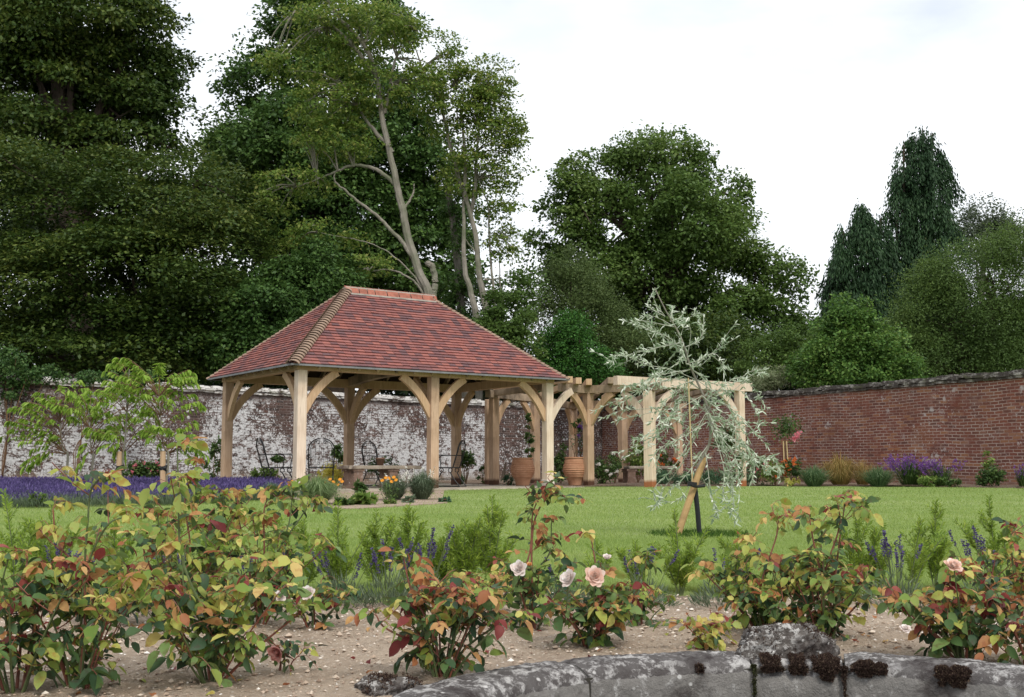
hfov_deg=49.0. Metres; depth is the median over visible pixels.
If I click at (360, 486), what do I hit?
leafy plant
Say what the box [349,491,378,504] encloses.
leafy plant
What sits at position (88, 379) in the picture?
ivy
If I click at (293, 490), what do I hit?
orange daisy
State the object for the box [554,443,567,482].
climber
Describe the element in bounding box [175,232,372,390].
laurel tree
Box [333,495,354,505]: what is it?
leafy plant
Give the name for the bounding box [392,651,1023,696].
retaining wall
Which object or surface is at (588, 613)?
rose bush
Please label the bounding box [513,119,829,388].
oak tree
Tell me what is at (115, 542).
yew seedling
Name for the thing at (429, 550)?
lavender plant
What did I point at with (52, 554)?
yew seedling
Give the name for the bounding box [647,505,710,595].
yew seedling
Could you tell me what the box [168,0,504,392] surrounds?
sycamore tree
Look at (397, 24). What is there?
beech tree
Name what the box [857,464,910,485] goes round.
ornamental grass
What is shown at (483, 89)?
beech tree
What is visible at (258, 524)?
rose bush
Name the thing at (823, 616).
rose bush
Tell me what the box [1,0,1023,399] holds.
sky
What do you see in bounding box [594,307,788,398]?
yew tree
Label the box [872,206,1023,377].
willow tree
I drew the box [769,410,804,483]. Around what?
standard rose
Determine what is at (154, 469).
rose shrub
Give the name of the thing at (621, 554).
yew seedling
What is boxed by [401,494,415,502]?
leafy plant
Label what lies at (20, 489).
lavender bed
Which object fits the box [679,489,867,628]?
rose bush
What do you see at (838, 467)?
ornamental grass
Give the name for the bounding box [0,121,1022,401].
woodland
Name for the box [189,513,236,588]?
yew seedling
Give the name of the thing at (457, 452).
garden chair
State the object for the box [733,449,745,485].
climbing plant
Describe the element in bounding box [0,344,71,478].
ivy
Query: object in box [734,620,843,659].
mossy stone
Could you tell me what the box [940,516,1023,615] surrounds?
rose bush
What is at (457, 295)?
beech tree
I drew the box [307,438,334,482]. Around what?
garden chair
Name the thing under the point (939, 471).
purple sage
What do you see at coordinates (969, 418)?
brick wall
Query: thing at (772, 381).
buddleia shrub
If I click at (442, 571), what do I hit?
yew seedling
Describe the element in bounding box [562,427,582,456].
pot plant
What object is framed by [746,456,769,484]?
flowering plant
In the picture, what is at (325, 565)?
lavender plant
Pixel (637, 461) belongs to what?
leafy shrub
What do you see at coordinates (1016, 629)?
rose bush
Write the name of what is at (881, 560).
yew seedling
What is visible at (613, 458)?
rose shrub
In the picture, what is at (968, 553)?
lavender plant
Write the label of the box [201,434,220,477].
leafy shrub
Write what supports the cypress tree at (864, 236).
on the ground at (874, 486)
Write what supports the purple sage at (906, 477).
on the border soil at (564, 483)
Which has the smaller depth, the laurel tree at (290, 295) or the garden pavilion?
the garden pavilion
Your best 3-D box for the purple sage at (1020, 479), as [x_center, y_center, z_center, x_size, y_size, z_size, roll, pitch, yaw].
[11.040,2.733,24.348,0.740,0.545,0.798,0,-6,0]
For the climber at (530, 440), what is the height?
1.846 m
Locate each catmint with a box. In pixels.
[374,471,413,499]
[404,466,448,498]
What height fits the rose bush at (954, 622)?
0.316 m
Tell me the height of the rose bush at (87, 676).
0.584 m
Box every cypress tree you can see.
[803,197,928,386]
[879,126,980,370]
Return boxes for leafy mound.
[656,468,680,483]
[673,471,693,483]
[694,468,729,484]
[721,467,760,484]
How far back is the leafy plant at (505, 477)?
26.98 m
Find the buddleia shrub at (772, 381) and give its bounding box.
[741,363,792,392]
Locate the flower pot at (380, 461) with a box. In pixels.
[376,458,384,464]
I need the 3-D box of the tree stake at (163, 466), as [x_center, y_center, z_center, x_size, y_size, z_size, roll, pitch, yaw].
[-5.842,2.115,18.833,0.124,0.782,0.102,0,-6,0]
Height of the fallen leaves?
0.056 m
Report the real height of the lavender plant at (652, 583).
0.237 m
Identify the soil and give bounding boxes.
[0,596,1023,696]
[402,478,1023,487]
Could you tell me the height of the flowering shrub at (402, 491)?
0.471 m
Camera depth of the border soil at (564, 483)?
26.76 m
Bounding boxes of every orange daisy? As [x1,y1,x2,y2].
[282,477,299,499]
[328,476,346,497]
[373,476,400,499]
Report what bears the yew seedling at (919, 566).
on the soil at (347, 688)
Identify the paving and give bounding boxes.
[291,484,576,492]
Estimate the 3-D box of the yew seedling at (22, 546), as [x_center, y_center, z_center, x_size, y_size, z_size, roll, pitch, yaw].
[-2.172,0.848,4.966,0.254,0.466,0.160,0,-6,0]
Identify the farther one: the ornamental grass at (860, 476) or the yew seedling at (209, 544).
the ornamental grass at (860, 476)
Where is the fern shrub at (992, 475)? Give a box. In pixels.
[975,464,1008,485]
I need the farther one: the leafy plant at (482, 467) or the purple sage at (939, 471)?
the leafy plant at (482, 467)
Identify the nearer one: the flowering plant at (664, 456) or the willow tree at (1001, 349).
the flowering plant at (664, 456)
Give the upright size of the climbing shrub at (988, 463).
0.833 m
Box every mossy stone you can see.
[354,671,423,696]
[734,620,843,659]
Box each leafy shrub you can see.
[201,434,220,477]
[250,466,279,478]
[269,453,285,476]
[330,443,342,465]
[367,455,399,475]
[623,437,656,482]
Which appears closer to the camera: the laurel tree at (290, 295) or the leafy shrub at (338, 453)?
the leafy shrub at (338, 453)
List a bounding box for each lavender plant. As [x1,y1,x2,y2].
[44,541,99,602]
[153,552,208,596]
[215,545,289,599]
[301,546,379,607]
[348,537,419,607]
[387,524,457,596]
[535,557,598,603]
[617,546,683,606]
[686,548,760,608]
[859,529,924,608]
[947,525,1010,607]
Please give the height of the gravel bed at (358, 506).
0.139 m
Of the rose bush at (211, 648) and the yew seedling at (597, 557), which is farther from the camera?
the yew seedling at (597, 557)
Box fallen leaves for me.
[0,604,964,695]
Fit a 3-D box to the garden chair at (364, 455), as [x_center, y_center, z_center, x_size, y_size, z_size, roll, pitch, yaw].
[-3.100,2.667,26.064,0.487,1.026,0.817,-3,-7,30]
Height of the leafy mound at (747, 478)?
0.521 m
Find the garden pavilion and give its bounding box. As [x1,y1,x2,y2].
[206,286,569,487]
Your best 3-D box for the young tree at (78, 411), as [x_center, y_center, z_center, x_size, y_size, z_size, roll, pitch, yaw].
[-7.560,1.566,19.951,1.842,2.084,0.732,1,-6,-5]
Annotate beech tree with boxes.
[0,0,226,378]
[0,127,294,386]
[245,0,457,296]
[412,26,539,400]
[434,171,515,398]
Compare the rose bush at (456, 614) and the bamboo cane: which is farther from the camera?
the bamboo cane
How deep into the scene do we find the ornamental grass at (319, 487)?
16.33 m
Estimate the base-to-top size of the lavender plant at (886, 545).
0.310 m
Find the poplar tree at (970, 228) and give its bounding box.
[951,191,1023,303]
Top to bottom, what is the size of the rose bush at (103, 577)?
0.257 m
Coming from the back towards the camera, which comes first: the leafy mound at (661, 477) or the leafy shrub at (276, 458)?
the leafy shrub at (276, 458)
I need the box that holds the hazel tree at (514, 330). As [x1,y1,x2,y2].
[471,266,549,479]
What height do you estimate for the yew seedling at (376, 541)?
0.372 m
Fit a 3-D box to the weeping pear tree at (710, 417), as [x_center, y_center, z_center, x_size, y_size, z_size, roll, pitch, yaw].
[1.500,0.513,9.449,1.758,2.080,0.759,0,-6,0]
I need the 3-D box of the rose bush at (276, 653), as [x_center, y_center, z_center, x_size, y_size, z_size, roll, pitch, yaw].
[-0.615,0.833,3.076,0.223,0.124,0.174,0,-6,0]
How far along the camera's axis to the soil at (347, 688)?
3.40 m
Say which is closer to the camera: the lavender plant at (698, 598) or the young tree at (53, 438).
the lavender plant at (698, 598)
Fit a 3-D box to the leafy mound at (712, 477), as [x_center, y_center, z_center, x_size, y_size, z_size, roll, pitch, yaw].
[4.778,3.063,26.832,0.921,0.493,0.756,-5,-8,41]
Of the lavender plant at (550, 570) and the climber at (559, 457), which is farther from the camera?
the climber at (559, 457)
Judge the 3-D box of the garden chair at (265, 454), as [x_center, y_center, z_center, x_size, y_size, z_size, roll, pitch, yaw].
[-4.776,2.328,22.882,0.817,1.026,0.587,3,-7,-28]
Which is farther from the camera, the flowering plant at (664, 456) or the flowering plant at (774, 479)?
the flowering plant at (664, 456)
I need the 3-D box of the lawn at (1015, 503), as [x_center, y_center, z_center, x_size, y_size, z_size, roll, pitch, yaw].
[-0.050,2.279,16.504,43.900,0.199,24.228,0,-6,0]
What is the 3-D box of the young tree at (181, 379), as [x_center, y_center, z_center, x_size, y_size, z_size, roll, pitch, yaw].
[-5.991,1.330,18.968,1.838,2.373,0.861,0,-6,0]
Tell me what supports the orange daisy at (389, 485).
on the gravel bed at (358, 506)
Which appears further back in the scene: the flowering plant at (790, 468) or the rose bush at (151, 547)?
the flowering plant at (790, 468)
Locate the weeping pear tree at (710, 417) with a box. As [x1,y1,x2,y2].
[588,286,783,533]
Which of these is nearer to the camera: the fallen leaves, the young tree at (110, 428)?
the fallen leaves
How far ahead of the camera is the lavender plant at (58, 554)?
4.53 m
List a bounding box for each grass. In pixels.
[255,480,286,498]
[287,473,350,503]
[646,527,752,537]
[785,464,843,485]
[811,450,865,484]
[850,457,874,484]
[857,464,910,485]
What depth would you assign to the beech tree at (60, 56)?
46.11 m
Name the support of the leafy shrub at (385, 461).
on the paving
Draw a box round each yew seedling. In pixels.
[0,488,46,586]
[20,504,82,569]
[88,516,141,585]
[148,518,187,588]
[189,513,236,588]
[258,510,297,575]
[292,517,332,586]
[312,499,368,589]
[357,508,408,589]
[383,502,427,582]
[422,519,465,581]
[433,513,500,587]
[469,494,522,582]
[583,536,613,569]
[614,539,654,593]
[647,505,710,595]
[715,528,753,591]
[837,493,886,579]
[865,528,894,587]
[897,516,948,592]
[912,498,953,586]
[953,494,1013,588]
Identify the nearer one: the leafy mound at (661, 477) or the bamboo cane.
the bamboo cane
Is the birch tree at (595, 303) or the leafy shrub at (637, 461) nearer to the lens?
the leafy shrub at (637, 461)
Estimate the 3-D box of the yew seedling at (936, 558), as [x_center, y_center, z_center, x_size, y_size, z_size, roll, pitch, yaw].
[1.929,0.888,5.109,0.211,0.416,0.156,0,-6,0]
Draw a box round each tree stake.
[116,451,123,474]
[160,451,167,482]
[674,457,705,533]
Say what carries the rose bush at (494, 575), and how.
on the soil at (347, 688)
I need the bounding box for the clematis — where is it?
[570,418,582,456]
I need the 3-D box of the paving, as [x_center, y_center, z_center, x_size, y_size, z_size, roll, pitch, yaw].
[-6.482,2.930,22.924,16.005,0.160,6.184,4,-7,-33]
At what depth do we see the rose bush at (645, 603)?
3.95 m
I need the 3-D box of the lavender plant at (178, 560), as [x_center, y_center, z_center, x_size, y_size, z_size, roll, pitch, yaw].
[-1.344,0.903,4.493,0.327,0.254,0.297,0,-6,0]
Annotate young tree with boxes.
[0,380,101,480]
[31,381,139,481]
[82,363,182,472]
[100,357,210,480]
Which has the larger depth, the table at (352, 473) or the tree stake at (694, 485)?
the table at (352, 473)
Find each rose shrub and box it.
[122,458,149,478]
[145,459,166,477]
[461,448,476,483]
[594,455,622,483]
[604,452,624,482]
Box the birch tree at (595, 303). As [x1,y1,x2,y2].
[519,239,664,401]
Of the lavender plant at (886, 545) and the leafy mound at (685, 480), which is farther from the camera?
the leafy mound at (685, 480)
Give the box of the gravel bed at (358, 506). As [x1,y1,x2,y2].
[288,490,447,508]
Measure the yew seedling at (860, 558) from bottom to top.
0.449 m
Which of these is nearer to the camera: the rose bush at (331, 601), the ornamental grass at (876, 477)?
the rose bush at (331, 601)
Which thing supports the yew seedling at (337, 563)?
on the lawn at (1015, 503)
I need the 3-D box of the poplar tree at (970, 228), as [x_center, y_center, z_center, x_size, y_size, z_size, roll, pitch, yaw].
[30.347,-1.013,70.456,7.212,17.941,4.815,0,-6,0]
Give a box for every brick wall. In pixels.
[0,374,601,482]
[602,369,1023,486]
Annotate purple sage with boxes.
[878,453,938,484]
[913,458,966,485]
[1011,463,1023,486]
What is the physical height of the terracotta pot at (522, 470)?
0.652 m
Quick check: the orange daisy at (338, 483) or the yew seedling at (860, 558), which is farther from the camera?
the orange daisy at (338, 483)
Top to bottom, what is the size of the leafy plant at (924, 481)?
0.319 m
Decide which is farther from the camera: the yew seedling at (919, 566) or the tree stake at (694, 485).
the tree stake at (694, 485)
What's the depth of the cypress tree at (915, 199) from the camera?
62.63 m
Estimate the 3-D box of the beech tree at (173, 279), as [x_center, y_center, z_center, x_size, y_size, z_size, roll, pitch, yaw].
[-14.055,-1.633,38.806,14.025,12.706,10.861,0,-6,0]
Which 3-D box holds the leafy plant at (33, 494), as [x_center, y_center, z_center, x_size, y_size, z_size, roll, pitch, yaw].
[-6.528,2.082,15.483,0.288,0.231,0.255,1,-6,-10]
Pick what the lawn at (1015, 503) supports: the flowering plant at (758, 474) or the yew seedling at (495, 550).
the yew seedling at (495, 550)
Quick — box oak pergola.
[485,376,751,486]
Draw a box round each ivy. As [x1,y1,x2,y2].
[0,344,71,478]
[60,369,199,476]
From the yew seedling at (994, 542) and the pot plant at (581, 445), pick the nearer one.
the yew seedling at (994, 542)
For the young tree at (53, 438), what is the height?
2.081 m
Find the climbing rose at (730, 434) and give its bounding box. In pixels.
[711,422,734,471]
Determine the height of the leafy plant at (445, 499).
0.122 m
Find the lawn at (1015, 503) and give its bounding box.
[0,486,1023,605]
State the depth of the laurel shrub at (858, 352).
35.68 m
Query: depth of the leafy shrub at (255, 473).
26.81 m
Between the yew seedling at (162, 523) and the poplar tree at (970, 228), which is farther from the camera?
the poplar tree at (970, 228)
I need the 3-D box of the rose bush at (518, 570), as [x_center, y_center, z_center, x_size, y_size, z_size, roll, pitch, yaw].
[0.076,0.715,3.934,0.339,0.575,0.303,4,-7,-34]
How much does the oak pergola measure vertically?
2.510 m
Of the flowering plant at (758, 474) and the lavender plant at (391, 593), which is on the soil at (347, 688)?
the lavender plant at (391, 593)
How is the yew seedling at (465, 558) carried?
on the lawn at (1015, 503)
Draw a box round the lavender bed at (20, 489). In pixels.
[0,475,291,508]
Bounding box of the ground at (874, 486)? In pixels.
[594,486,915,486]
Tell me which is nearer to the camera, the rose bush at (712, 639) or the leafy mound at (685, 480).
the rose bush at (712, 639)
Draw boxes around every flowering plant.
[317,461,343,484]
[657,450,680,471]
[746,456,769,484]
[759,459,789,485]
[782,457,801,485]
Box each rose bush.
[0,462,167,695]
[0,534,128,693]
[62,555,161,622]
[80,457,255,619]
[100,433,325,687]
[198,474,346,624]
[246,633,327,673]
[268,575,361,630]
[345,545,541,678]
[457,568,513,610]
[487,470,593,630]
[526,528,664,648]
[620,577,675,627]
[653,596,742,650]
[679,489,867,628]
[749,493,898,640]
[876,558,1023,658]
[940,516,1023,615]
[974,614,1023,664]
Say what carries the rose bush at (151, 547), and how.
on the soil at (347, 688)
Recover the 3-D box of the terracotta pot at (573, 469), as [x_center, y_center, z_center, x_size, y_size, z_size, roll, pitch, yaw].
[1.476,2.858,26.144,0.602,0.664,0.602,0,-6,0]
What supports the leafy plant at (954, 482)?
on the border soil at (564, 483)
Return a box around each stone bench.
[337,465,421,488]
[621,466,676,482]
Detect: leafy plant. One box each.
[28,491,46,507]
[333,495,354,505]
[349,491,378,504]
[352,478,368,492]
[383,497,397,503]
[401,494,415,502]
[438,496,451,501]
[476,465,484,483]
[500,473,514,484]
[785,477,800,486]
[916,475,945,486]
[934,475,961,486]
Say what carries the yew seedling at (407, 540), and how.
on the lawn at (1015, 503)
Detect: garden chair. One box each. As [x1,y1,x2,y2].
[256,437,292,480]
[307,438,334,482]
[361,441,392,485]
[439,440,466,486]
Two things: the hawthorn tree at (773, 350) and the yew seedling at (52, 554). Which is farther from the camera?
the hawthorn tree at (773, 350)
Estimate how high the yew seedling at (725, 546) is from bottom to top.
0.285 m
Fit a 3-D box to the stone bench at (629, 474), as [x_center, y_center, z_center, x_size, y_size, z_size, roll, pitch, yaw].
[3.614,3.330,29.605,1.421,0.468,0.420,2,-6,-17]
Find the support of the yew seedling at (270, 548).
on the lawn at (1015, 503)
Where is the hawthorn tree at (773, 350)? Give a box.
[730,318,838,388]
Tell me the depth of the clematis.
31.40 m
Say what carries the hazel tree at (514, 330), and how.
on the back border
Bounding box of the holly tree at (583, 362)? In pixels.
[528,307,632,400]
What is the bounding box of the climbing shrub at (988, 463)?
[980,450,995,483]
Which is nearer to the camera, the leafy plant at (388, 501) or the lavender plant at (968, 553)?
the lavender plant at (968, 553)
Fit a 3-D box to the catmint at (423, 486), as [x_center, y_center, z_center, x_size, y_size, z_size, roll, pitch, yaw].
[-1.442,2.155,18.068,1.066,0.541,1.123,4,-7,-33]
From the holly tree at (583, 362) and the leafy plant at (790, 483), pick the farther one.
the holly tree at (583, 362)
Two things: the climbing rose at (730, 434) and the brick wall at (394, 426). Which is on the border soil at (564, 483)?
the climbing rose at (730, 434)
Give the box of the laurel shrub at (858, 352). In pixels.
[781,288,932,388]
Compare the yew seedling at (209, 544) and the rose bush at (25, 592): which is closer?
the rose bush at (25, 592)
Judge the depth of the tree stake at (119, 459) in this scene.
19.32 m
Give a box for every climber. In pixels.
[524,412,534,457]
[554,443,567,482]
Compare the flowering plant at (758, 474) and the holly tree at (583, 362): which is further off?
the holly tree at (583, 362)
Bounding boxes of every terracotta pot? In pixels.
[510,458,534,485]
[563,457,584,484]
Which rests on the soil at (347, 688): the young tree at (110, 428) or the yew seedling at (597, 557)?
the yew seedling at (597, 557)
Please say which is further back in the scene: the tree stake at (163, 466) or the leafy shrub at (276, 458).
the leafy shrub at (276, 458)
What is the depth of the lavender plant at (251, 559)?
4.57 m
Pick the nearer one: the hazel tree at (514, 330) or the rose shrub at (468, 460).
the rose shrub at (468, 460)
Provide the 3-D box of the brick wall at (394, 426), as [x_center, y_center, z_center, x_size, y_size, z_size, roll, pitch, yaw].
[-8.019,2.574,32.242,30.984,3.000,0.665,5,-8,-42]
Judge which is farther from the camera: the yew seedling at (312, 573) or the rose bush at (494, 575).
the yew seedling at (312, 573)
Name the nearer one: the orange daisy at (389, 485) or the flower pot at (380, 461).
the orange daisy at (389, 485)
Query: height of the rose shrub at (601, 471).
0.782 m
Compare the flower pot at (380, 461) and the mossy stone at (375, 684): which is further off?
the flower pot at (380, 461)
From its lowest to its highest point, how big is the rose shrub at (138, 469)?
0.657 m
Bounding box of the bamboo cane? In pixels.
[688,378,692,481]
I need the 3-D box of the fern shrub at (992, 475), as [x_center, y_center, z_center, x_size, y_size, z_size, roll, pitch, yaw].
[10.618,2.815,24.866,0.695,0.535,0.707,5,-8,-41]
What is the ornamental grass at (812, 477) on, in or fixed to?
on the lawn at (1015, 503)
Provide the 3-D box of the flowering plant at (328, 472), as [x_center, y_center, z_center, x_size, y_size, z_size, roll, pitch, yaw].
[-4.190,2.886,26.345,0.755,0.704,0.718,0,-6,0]

